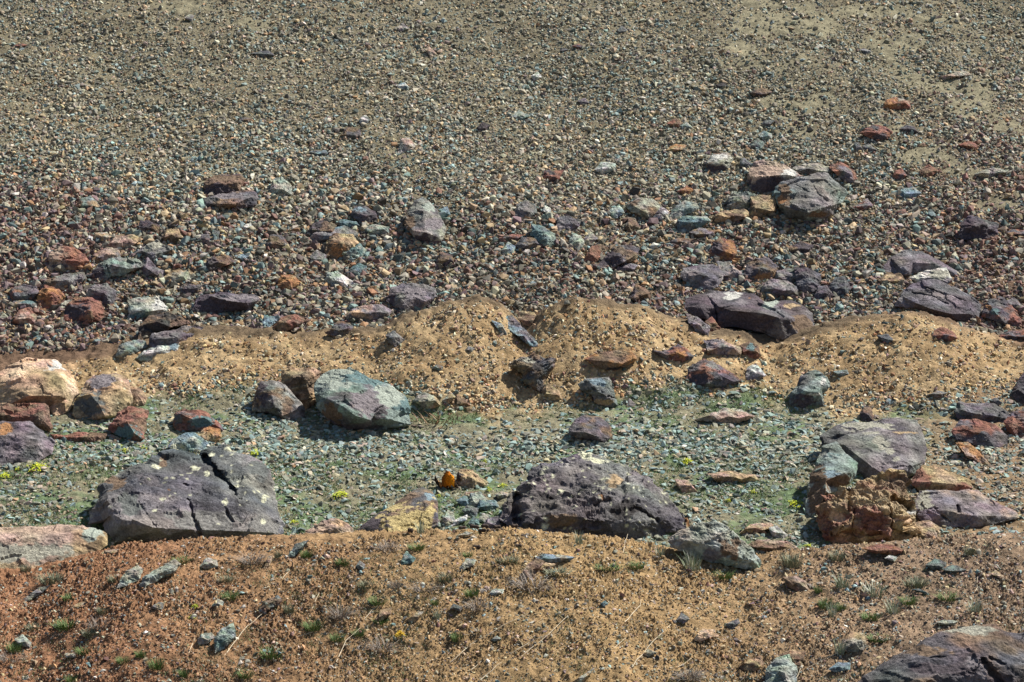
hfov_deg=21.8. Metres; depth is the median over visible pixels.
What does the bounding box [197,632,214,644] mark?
rock
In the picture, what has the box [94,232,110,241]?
rock
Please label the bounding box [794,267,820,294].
rock
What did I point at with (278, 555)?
grass tuft
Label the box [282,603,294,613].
grass tuft
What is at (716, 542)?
boulder
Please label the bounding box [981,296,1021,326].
rock
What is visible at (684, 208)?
rock
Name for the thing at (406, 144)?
rock
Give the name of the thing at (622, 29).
stone
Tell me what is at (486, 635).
straw
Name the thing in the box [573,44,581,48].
stone
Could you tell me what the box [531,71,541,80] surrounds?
stone
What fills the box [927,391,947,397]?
rock
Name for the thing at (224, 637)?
rock
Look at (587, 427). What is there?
rock
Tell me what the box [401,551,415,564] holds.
stone
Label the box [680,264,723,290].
rock
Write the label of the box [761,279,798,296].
rock
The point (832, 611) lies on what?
grass tuft
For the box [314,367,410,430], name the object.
boulder
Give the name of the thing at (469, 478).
rock
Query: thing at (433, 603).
grass tuft
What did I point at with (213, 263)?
rock
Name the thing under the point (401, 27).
rock
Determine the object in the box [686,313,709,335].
rock
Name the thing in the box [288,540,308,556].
rock
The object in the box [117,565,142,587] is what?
rock
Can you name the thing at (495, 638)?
stone
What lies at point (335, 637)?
grass tuft
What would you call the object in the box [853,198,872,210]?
rock
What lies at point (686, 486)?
rock
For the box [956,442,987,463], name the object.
slab
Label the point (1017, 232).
slab
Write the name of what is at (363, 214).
rock
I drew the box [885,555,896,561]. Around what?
stone
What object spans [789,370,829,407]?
rock
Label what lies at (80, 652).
grass tuft
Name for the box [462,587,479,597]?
grass tuft
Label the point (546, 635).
straw
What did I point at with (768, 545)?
slab
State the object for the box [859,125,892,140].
rock
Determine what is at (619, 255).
rock
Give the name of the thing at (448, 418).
dry shrub
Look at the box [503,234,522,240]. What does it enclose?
rock
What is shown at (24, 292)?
rock
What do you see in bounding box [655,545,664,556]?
grass tuft
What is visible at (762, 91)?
rock
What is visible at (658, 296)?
stone
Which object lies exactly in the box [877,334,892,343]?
rock
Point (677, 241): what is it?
rock
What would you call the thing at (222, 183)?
rock
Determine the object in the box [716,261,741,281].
rock
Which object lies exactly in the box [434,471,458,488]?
marmot
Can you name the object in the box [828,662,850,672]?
rock
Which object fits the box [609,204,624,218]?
rock
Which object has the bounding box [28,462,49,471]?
cushion plant
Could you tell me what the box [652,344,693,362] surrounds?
rock
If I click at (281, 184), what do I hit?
rock
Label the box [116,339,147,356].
rock
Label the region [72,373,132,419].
boulder
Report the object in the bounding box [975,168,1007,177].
rock
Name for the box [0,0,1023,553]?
hillside
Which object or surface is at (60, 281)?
rock
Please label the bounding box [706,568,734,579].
grass tuft
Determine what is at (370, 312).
rock
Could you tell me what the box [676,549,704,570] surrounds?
grass tuft
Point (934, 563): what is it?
rock
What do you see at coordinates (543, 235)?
rock
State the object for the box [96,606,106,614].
grass tuft
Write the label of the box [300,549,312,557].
grass tuft
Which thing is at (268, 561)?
stone
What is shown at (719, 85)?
stone
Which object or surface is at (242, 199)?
boulder
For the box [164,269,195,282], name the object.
slab
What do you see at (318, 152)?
rock
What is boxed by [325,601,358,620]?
dry shrub
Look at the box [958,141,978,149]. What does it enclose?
rock
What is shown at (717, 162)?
rock
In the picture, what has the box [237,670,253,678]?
grass tuft
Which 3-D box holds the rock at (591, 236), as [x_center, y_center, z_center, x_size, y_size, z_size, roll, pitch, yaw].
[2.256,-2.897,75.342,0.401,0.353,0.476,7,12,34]
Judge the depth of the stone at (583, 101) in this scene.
82.16 m
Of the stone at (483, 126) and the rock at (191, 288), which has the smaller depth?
the rock at (191, 288)
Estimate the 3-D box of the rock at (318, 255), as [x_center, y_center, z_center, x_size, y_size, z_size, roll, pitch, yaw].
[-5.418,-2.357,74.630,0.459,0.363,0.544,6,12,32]
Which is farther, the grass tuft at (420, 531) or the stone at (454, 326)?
the stone at (454, 326)
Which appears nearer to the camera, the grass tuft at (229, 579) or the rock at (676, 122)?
the grass tuft at (229, 579)
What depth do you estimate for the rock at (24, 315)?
71.66 m
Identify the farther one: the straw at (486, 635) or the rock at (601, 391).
the rock at (601, 391)
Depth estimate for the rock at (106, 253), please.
74.26 m
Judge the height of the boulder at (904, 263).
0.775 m
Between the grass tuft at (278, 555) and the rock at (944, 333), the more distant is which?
the rock at (944, 333)
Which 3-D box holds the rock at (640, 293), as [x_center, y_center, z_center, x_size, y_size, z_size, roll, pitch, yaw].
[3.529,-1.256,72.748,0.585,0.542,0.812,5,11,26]
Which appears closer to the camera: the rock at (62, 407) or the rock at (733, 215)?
the rock at (62, 407)
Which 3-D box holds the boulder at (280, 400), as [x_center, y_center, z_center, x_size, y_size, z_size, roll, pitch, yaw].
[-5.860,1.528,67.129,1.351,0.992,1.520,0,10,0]
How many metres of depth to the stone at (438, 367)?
67.79 m
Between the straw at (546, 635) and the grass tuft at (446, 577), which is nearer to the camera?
the straw at (546, 635)
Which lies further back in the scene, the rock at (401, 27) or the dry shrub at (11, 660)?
the rock at (401, 27)
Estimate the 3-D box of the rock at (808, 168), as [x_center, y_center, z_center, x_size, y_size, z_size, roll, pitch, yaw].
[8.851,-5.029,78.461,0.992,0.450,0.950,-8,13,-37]
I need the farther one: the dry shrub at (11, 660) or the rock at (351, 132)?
the rock at (351, 132)
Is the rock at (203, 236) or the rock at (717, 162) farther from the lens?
the rock at (717, 162)
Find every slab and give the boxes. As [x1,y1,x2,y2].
[0,524,107,568]
[50,432,106,442]
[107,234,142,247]
[135,343,179,360]
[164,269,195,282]
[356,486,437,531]
[506,315,537,346]
[536,554,574,562]
[584,349,636,370]
[695,408,754,423]
[703,339,741,354]
[707,471,759,482]
[748,539,796,551]
[862,544,902,555]
[911,465,972,490]
[940,70,969,78]
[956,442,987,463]
[1005,229,1023,235]
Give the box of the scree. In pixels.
[0,0,1023,353]
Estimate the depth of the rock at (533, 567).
37.85 m
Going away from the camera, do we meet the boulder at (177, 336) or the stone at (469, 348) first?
the stone at (469, 348)
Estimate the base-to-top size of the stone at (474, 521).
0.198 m
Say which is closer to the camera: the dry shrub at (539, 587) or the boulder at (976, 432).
the dry shrub at (539, 587)
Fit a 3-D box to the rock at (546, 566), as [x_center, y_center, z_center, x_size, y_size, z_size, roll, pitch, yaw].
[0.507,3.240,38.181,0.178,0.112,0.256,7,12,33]
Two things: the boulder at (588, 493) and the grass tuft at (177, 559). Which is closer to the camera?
the grass tuft at (177, 559)
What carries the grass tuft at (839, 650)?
on the earth mound
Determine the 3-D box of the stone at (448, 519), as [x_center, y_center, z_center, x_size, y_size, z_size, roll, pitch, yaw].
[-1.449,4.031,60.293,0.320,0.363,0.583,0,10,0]
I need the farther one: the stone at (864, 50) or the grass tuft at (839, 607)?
the stone at (864, 50)
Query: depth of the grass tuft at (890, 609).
37.37 m
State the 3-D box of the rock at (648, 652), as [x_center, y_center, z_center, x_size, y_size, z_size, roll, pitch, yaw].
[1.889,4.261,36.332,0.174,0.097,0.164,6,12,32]
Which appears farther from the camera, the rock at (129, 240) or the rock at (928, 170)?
the rock at (928, 170)
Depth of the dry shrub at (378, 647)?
36.44 m
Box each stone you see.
[64,653,75,657]
[184,14,193,20]
[211,230,219,239]
[212,598,223,605]
[240,117,250,121]
[241,222,251,228]
[264,555,272,566]
[356,561,364,569]
[359,115,370,123]
[395,82,408,89]
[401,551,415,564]
[424,47,436,55]
[432,364,442,370]
[439,206,450,216]
[441,510,454,526]
[442,393,454,403]
[449,323,459,330]
[450,604,462,610]
[456,496,469,505]
[465,346,473,351]
[468,517,479,524]
[476,122,489,130]
[479,513,488,522]
[491,636,500,641]
[501,242,514,253]
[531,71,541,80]
[542,205,550,212]
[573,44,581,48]
[578,98,588,103]
[600,601,607,606]
[616,26,626,32]
[655,293,665,301]
[676,615,689,623]
[680,122,691,128]
[716,82,726,87]
[726,618,739,628]
[740,158,750,167]
[757,131,771,139]
[762,120,774,125]
[854,142,862,151]
[859,48,871,53]
[860,406,873,421]
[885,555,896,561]
[990,397,1002,404]
[990,570,1003,577]
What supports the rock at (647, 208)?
on the hillside
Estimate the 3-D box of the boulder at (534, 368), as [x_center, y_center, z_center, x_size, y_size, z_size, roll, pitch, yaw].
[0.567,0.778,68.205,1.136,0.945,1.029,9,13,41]
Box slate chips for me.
[0,374,1023,553]
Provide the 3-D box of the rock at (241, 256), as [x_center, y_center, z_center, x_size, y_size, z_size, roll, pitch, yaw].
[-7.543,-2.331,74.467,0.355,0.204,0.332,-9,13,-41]
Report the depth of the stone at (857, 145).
79.30 m
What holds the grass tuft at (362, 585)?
on the earth mound
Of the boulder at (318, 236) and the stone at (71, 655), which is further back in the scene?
the boulder at (318, 236)
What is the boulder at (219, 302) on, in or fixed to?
on the hillside
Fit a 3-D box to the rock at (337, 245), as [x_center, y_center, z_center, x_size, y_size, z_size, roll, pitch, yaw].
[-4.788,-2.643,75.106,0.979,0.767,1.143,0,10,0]
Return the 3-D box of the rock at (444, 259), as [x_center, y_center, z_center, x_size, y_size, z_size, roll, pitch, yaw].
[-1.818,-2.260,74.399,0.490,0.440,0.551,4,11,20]
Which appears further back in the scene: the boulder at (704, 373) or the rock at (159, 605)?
the boulder at (704, 373)
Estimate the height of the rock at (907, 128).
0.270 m
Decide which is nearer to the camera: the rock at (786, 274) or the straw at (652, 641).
the straw at (652, 641)
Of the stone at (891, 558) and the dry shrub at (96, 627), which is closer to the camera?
the dry shrub at (96, 627)
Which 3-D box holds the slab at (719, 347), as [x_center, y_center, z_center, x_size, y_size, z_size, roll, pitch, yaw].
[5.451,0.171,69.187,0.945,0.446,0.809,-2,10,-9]
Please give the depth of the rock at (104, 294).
72.48 m
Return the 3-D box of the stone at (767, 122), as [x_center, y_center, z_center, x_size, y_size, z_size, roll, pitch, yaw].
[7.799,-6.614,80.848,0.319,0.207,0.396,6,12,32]
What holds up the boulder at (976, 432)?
on the hillside
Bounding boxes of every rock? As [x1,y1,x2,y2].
[10,284,38,300]
[12,307,36,324]
[13,43,26,47]
[13,300,37,307]
[14,634,31,646]
[23,585,48,600]
[36,284,65,309]
[41,272,86,288]
[47,246,88,270]
[50,398,72,415]
[60,300,71,305]
[63,297,106,322]
[72,602,85,609]
[74,195,99,208]
[86,283,115,306]
[93,247,120,261]
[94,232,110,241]
[101,549,118,554]
[108,406,148,441]
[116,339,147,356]
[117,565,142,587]
[127,296,167,319]
[129,382,147,406]
[135,239,172,261]
[138,220,159,231]
[140,559,180,588]
[141,257,165,276]
[150,602,164,609]
[161,229,182,242]
[168,432,207,451]
[177,283,201,293]
[196,234,210,239]
[197,426,221,441]
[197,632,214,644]
[199,557,217,568]
[203,174,244,194]
[205,255,235,271]
[214,623,235,652]
[235,254,247,260]
[251,50,273,56]
[259,595,282,612]
[261,315,277,326]
[266,234,287,249]
[270,176,291,194]
[272,314,306,331]
[277,275,300,289]
[280,366,320,409]
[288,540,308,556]
[308,220,336,233]
[309,150,327,155]
[309,250,326,260]
[324,233,358,259]
[325,321,352,336]
[326,271,358,286]
[338,219,358,227]
[341,127,360,138]
[341,243,366,257]
[346,263,366,273]
[347,304,391,320]
[350,206,377,222]
[364,224,389,234]
[374,608,391,622]
[385,331,404,346]
[395,23,408,30]
[398,138,414,152]
[404,197,446,242]
[406,611,423,621]
[413,392,439,408]
[436,252,453,266]
[451,515,466,525]
[454,395,469,405]
[456,469,488,487]
[456,531,472,536]
[459,558,475,569]
[462,505,478,516]
[463,491,486,497]
[469,491,486,506]
[477,500,498,510]
[484,516,505,528]
[489,589,503,594]
[492,320,506,333]
[495,491,509,497]
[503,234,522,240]
[509,110,530,119]
[514,200,536,218]
[516,237,540,249]
[518,310,535,325]
[520,558,544,579]
[531,223,555,247]
[539,562,555,570]
[541,380,562,400]
[543,169,564,181]
[556,216,580,230]
[568,415,612,442]
[569,233,583,250]
[573,666,595,681]
[578,377,617,406]
[583,232,597,241]
[584,244,607,261]
[594,162,615,173]
[597,244,639,269]
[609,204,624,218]
[619,263,637,271]
[624,217,641,231]
[625,197,659,219]
[629,284,651,301]
[643,649,657,656]
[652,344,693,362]
[653,206,668,219]
[666,118,683,127]
[666,144,685,151]
[667,238,692,244]
[668,200,698,218]
[675,479,697,492]
[677,185,692,193]
[677,216,710,232]
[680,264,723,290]
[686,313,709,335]
[689,228,715,237]
[693,629,714,641]
[705,316,720,331]
[706,152,732,172]
[709,238,737,260]
[712,209,749,222]
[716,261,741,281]
[726,190,757,209]
[739,341,760,358]
[739,656,764,670]
[740,522,773,533]
[743,257,778,280]
[745,363,766,379]
[749,87,771,95]
[749,195,776,216]
[751,138,764,148]
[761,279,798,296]
[764,654,797,681]
[769,526,787,537]
[774,267,794,282]
[779,649,805,668]
[782,575,808,590]
[788,241,813,252]
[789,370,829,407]
[792,163,832,174]
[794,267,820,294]
[814,285,833,299]
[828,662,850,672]
[829,162,856,183]
[829,276,850,295]
[833,370,848,376]
[841,631,866,652]
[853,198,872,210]
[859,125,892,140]
[863,144,876,150]
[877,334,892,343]
[878,273,904,283]
[883,97,910,109]
[892,168,906,179]
[899,125,918,132]
[900,186,920,197]
[908,268,953,283]
[913,589,929,594]
[915,520,939,539]
[919,165,938,177]
[925,558,945,569]
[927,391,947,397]
[931,326,957,340]
[936,620,957,625]
[942,565,965,572]
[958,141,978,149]
[958,215,998,239]
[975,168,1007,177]
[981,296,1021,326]
[999,330,1023,339]
[1004,409,1023,437]
[1007,297,1020,308]
[1011,372,1023,403]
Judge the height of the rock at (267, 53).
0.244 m
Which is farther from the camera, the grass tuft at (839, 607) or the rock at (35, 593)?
the rock at (35, 593)
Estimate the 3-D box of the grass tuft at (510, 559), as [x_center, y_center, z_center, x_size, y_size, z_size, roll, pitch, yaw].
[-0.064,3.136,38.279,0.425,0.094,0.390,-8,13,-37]
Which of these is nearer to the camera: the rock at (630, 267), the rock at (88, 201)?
the rock at (630, 267)
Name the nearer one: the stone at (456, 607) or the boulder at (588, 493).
the stone at (456, 607)
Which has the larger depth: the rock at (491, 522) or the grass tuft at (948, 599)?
the rock at (491, 522)
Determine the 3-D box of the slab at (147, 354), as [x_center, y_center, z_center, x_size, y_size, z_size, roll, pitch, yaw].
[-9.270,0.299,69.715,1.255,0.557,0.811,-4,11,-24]
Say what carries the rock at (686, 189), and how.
on the hillside
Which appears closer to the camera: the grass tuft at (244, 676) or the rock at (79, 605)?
the grass tuft at (244, 676)
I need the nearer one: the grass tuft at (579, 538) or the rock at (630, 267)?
the grass tuft at (579, 538)
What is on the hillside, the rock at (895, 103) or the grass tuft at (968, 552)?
the rock at (895, 103)
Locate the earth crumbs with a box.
[0,526,1023,681]
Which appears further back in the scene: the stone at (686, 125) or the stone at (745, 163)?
the stone at (686, 125)
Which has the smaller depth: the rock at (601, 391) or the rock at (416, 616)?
the rock at (416, 616)
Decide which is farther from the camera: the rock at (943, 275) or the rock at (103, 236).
the rock at (103, 236)
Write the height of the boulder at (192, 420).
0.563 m
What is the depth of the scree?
78.70 m
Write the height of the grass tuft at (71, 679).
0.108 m
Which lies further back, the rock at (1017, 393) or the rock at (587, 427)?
the rock at (1017, 393)
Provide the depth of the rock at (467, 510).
60.68 m
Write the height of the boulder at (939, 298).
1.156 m
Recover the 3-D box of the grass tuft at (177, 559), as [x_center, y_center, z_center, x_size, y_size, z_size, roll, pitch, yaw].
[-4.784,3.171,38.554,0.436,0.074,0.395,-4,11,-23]
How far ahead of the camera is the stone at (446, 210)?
76.32 m
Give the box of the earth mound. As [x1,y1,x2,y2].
[0,527,1023,681]
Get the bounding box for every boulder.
[0,357,79,409]
[0,403,52,430]
[0,421,54,465]
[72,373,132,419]
[86,257,142,281]
[88,445,284,543]
[138,311,190,338]
[148,325,203,346]
[173,409,222,431]
[192,292,258,312]
[203,190,258,210]
[252,380,304,419]
[303,518,353,533]
[309,225,358,241]
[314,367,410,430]
[386,283,436,311]
[499,451,689,539]
[508,352,554,392]
[668,521,760,569]
[684,290,813,339]
[685,359,741,387]
[747,159,801,193]
[773,172,847,221]
[805,441,857,515]
[815,468,920,543]
[819,418,926,478]
[858,624,1023,681]
[883,250,958,276]
[895,279,981,321]
[915,489,1018,527]
[951,419,1007,447]
[954,401,1009,422]
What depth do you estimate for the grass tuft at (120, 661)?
36.21 m
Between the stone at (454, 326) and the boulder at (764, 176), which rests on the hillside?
the boulder at (764, 176)
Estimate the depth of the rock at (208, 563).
38.25 m
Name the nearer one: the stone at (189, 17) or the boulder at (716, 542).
the boulder at (716, 542)
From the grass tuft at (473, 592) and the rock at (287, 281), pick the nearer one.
the grass tuft at (473, 592)
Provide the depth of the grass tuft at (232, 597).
37.47 m
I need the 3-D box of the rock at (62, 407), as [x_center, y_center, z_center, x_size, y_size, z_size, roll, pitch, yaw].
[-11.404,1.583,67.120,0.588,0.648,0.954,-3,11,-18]
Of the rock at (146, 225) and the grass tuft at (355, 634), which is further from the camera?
the rock at (146, 225)
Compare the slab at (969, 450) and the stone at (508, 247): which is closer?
the slab at (969, 450)
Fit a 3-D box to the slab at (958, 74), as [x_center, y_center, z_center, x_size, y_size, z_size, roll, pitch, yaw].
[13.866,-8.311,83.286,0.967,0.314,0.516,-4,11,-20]
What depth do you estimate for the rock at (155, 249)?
74.42 m
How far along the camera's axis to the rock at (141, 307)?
71.93 m
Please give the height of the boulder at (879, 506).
1.653 m
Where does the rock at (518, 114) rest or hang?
on the hillside
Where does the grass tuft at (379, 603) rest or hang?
on the earth mound
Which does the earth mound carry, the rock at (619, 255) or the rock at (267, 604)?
the rock at (267, 604)
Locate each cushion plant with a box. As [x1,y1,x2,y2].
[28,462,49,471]
[331,489,347,496]
[788,499,803,507]
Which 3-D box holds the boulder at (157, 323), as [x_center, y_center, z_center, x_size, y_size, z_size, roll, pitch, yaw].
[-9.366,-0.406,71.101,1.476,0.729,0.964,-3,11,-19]
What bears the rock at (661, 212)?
on the hillside
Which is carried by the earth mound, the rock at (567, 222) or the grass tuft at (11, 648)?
the grass tuft at (11, 648)
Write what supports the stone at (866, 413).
on the bank gravel
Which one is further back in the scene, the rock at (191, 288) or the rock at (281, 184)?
the rock at (281, 184)
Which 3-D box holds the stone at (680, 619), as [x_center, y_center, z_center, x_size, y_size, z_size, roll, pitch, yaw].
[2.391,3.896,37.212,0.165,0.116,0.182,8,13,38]
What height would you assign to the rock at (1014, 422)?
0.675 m
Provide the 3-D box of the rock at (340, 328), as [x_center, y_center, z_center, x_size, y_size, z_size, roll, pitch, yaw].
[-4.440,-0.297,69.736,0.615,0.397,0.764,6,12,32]
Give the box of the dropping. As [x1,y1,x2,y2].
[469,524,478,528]
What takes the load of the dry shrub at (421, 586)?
on the earth mound
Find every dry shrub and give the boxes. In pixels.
[0,651,30,662]
[81,614,109,629]
[231,551,271,565]
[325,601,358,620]
[362,635,404,652]
[374,539,406,551]
[383,578,406,589]
[410,408,475,424]
[411,580,440,592]
[463,594,487,611]
[504,572,556,591]
[669,667,708,681]
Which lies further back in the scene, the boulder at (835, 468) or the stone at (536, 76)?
the stone at (536, 76)
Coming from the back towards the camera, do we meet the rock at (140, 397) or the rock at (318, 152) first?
the rock at (318, 152)
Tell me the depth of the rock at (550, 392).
67.47 m
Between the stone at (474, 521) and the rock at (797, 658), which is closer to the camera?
the rock at (797, 658)
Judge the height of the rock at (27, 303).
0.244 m
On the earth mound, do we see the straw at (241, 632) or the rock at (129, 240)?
the straw at (241, 632)
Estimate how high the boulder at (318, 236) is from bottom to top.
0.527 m
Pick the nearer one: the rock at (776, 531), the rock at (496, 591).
the rock at (496, 591)
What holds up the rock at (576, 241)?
on the hillside
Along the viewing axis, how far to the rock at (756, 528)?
59.54 m
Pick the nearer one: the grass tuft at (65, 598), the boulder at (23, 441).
the grass tuft at (65, 598)
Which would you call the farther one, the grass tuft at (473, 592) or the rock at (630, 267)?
the rock at (630, 267)
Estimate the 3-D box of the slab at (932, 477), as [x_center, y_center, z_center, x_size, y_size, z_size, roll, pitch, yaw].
[10.003,3.237,62.404,1.491,0.612,1.089,0,10,0]
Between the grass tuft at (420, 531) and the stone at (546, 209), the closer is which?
the grass tuft at (420, 531)
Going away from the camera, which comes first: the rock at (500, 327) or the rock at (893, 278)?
the rock at (500, 327)
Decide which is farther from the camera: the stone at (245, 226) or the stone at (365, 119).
the stone at (365, 119)
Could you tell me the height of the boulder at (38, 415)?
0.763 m
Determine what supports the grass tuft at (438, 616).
on the earth mound
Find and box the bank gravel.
[62,297,1023,421]
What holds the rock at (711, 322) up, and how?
on the hillside
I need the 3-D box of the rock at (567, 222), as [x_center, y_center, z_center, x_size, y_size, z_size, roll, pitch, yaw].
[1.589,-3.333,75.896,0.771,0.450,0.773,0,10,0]
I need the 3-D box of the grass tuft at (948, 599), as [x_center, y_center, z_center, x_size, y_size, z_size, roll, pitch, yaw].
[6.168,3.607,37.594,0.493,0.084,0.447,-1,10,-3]
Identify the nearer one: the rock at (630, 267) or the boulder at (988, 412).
the boulder at (988, 412)
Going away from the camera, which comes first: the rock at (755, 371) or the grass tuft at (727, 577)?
the grass tuft at (727, 577)
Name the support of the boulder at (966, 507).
on the hillside
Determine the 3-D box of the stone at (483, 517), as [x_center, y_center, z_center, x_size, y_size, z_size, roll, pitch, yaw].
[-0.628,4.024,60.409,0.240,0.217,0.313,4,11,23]
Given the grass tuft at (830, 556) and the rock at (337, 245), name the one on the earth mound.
the grass tuft at (830, 556)
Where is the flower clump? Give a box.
[395,630,405,637]
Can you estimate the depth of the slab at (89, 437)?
65.05 m
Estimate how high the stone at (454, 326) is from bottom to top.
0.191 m
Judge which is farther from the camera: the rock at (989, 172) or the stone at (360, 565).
the rock at (989, 172)
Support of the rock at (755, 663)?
on the earth mound
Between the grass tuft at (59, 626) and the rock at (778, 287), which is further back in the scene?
the rock at (778, 287)
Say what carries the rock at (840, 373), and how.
on the hillside
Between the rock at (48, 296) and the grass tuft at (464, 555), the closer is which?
the grass tuft at (464, 555)
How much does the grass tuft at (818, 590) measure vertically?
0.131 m
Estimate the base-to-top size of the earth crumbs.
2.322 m
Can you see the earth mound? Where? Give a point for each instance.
(339, 538)
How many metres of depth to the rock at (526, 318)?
70.03 m
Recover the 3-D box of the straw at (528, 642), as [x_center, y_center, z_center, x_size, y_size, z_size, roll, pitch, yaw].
[0.314,4.117,36.269,0.828,0.185,0.038,-6,12,-30]
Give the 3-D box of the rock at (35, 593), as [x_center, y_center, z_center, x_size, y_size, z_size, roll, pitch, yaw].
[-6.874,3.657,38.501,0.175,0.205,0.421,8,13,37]
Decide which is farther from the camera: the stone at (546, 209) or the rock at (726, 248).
the stone at (546, 209)
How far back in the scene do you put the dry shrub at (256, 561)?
38.32 m
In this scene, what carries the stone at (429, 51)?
on the hillside
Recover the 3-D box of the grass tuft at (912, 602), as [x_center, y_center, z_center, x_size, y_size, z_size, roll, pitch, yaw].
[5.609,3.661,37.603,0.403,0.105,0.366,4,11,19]
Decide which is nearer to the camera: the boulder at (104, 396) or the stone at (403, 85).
the boulder at (104, 396)
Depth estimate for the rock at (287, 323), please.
70.03 m
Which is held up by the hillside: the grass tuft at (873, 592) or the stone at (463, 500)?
the stone at (463, 500)
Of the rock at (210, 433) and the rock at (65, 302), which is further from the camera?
the rock at (65, 302)
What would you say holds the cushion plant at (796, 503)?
on the hillside
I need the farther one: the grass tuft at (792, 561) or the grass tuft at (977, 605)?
the grass tuft at (792, 561)
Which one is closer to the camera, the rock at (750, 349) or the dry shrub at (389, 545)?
the dry shrub at (389, 545)
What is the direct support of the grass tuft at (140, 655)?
on the earth mound
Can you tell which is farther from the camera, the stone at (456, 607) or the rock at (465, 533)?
the rock at (465, 533)
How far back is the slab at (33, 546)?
57.84 m
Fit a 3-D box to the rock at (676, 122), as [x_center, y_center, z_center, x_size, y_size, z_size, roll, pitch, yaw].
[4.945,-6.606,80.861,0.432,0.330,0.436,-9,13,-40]
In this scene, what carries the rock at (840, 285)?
on the hillside
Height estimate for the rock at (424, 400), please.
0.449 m
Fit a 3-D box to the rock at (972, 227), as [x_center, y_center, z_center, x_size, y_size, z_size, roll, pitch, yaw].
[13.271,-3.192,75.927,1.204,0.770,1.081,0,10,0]
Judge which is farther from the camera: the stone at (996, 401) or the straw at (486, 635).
the stone at (996, 401)
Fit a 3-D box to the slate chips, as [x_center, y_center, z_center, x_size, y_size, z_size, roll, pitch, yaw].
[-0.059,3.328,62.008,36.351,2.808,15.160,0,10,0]
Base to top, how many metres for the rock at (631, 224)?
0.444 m
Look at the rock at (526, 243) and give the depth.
74.68 m
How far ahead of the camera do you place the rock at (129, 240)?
74.83 m
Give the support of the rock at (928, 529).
on the hillside
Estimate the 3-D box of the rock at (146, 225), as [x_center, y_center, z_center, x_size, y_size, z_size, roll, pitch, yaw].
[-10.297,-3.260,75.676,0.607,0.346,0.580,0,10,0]
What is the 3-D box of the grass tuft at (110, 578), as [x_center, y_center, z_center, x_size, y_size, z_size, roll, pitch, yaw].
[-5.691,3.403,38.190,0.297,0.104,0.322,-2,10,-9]
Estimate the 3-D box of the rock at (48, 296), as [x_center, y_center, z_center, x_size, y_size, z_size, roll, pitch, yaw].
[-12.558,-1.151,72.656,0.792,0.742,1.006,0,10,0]
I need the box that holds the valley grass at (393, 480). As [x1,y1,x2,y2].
[0,380,880,554]
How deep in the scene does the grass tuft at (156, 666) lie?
35.98 m
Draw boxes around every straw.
[222,613,262,657]
[450,609,535,661]
[509,633,558,654]
[524,616,566,653]
[632,607,688,666]
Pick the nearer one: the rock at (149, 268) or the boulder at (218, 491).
the boulder at (218, 491)
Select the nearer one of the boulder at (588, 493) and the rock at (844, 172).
the boulder at (588, 493)
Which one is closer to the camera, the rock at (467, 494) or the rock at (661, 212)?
the rock at (467, 494)
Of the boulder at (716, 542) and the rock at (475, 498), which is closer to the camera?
the boulder at (716, 542)
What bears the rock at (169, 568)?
on the earth mound
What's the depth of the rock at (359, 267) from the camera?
74.00 m
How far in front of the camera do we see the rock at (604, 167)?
78.93 m
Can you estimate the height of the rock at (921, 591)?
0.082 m
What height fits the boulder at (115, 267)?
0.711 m
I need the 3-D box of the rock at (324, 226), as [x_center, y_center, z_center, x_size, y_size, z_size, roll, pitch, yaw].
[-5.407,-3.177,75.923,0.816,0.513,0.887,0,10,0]
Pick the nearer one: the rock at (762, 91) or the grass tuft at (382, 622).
the grass tuft at (382, 622)
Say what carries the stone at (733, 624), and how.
on the earth mound
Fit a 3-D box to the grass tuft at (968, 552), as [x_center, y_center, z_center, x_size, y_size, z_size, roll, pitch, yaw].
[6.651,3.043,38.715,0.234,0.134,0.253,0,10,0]
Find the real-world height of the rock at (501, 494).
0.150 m
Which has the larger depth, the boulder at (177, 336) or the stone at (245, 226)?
the stone at (245, 226)
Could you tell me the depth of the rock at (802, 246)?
75.03 m
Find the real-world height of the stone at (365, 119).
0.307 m
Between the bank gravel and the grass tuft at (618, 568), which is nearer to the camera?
the grass tuft at (618, 568)
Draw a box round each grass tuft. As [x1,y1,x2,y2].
[6,641,21,653]
[19,564,31,572]
[24,622,40,631]
[37,570,65,585]
[50,618,76,630]
[61,593,74,601]
[65,674,77,681]
[73,646,89,654]
[82,628,101,638]
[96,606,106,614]
[107,574,121,583]
[113,656,129,664]
[134,650,146,658]
[146,656,165,670]
[167,555,193,563]
[178,667,187,677]
[215,573,234,582]
[219,590,239,600]
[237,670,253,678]
[258,645,282,659]
[274,549,283,558]
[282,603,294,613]
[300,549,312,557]
[302,620,323,631]
[328,632,347,642]
[335,558,350,566]
[350,629,364,636]
[357,580,374,588]
[366,596,389,605]
[373,617,390,624]
[405,542,426,550]
[413,520,425,533]
[430,600,439,605]
[431,609,443,618]
[436,571,454,582]
[450,632,461,641]
[462,551,472,556]
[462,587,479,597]
[497,555,519,563]
[543,566,574,576]
[572,530,583,543]
[594,561,625,571]
[625,559,646,569]
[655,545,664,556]
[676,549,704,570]
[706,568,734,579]
[777,551,802,567]
[813,585,823,593]
[817,596,835,609]
[826,601,840,617]
[827,548,846,560]
[832,571,853,588]
[833,603,846,611]
[833,638,849,654]
[858,611,880,620]
[861,580,889,597]
[864,633,888,642]
[883,596,901,614]
[899,596,919,605]
[902,574,936,588]
[934,591,961,601]
[963,546,977,555]
[964,597,983,612]

